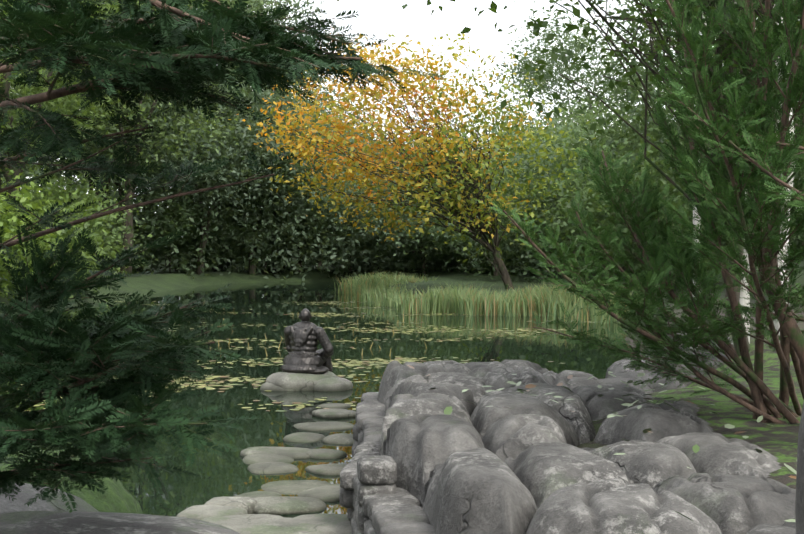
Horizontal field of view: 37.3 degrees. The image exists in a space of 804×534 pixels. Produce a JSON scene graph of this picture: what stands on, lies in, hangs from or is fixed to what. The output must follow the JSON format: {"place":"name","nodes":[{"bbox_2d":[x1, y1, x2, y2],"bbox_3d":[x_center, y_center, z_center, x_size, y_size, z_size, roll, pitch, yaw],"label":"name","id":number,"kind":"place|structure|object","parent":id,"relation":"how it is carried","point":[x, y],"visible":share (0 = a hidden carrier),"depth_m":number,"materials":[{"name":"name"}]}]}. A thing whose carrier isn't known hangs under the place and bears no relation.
{"place":"outdoors","nodes":[
{"label":"outdoors","id":0,"kind":"place"},
{"bbox_2d":[0,281,636,517],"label":"water","id":1,"kind":"structure","parent":0,"point":[268,305],"depth_m":21.56,"materials":[{"name":"green liquid"}]},
{"bbox_2d":[3,300,598,411],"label":"floating pads","id":2,"kind":"object","parent":1,"relation":"on","point":[210,378],"visible":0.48,"depth_m":20.80,"materials":[{"name":"green plant"}]},
{"bbox_2d":[210,306,426,355],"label":"stalks","id":3,"kind":"object","parent":1,"relation":"on","point":[334,336],"visible":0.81,"depth_m":24.29,"materials":[{"name":"green plant"}]},
{"bbox_2d":[333,270,643,323],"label":"reeds","id":4,"kind":"object","parent":1,"relation":"on","point":[540,300],"visible":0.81,"depth_m":34.43,"materials":[{"name":"green plant"}]},
{"bbox_2d":[0,246,803,488],"bbox_3d":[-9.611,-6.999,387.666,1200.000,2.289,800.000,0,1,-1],"label":"ground","id":5,"kind":"structure","parent":0,"point":[780,441],"depth_m":27.10,"materials":[{"name":"green plant"}]},
{"bbox_2d":[0,482,240,533],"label":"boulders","id":6,"kind":"object","parent":5,"relation":"on","point":[38,516],"visible":0.5,"depth_m":4.68,"materials":[{"name":"stone"}]},
{"bbox_2d":[0,445,142,513],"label":"grassy bank","id":7,"kind":"structure","parent":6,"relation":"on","point":[116,497],"depth_m":6.37,"materials":[{"name":"green plant"}]},
{"bbox_2d":[0,0,444,512],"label":"yew","id":8,"kind":"object","parent":5,"relation":"on","point":[183,83],"depth_m":4.07,"materials":[{"name":"green plant"}]},
{"bbox_2d":[176,371,355,533],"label":"stepping stones","id":9,"kind":"object","parent":5,"relation":"on","point":[257,512],"visible":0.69,"depth_m":10.15,"materials":[{"name":"stone"}]},
{"bbox_2d":[280,309,333,373],"bbox_3d":[-1.343,1.201,17.443,0.817,1.194,0.971,1,1,23],"label":"monk statue","id":10,"kind":"object","parent":9,"relation":"on","point":[304,336],"visible":0.81,"depth_m":17.18,"materials":[{"name":"grey stone"}]},
{"bbox_2d":[339,392,434,533],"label":"stone wall","id":11,"kind":"structure","parent":5,"relation":"on","point":[373,498],"depth_m":7.57,"materials":[{"name":"stone"}]},
{"bbox_2d":[0,0,803,307],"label":"foliage","id":12,"kind":"object","parent":5,"relation":"on","point":[536,176],"visible":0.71,"depth_m":49.13,"materials":[{"name":"green plant"}]},
{"bbox_2d":[0,0,803,355],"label":"trunks","id":13,"kind":"object","parent":5,"relation":"on","point":[496,258],"visible":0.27,"depth_m":40.04,"materials":[{"name":"brown plant"}]},
{"bbox_2d":[474,0,803,423],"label":"yew","id":14,"kind":"object","parent":5,"relation":"on","point":[688,254],"depth_m":8.80,"materials":[{"name":"green plant"}]},
{"bbox_2d":[599,331,803,533],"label":"shore rocks","id":15,"kind":"object","parent":5,"relation":"on","point":[620,373],"visible":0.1,"depth_m":13.72,"materials":[{"name":"stone"}]},
{"bbox_2d":[691,2,794,347],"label":"birch trunks","id":16,"kind":"object","parent":5,"relation":"on","point":[743,301],"visible":0.02,"depth_m":15.26,"materials":[{"name":"white plant"}]},
{"bbox_2d":[10,0,799,212],"label":"sky","id":17,"kind":"structure","parent":0,"point":[378,17],"materials":[{"name":"white"}]},
{"bbox_2d":[377,360,795,533],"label":"boulders","id":18,"kind":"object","parent":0,"point":[524,464],"depth_m":7.26,"materials":[{"name":"grey stone"}]},
{"bbox_2d":[407,365,796,521],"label":"fallen leaves","id":19,"kind":"object","parent":18,"relation":"on","point":[695,449],"visible":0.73,"depth_m":9.08,"materials":[{"name":"green plant"}]}
]}

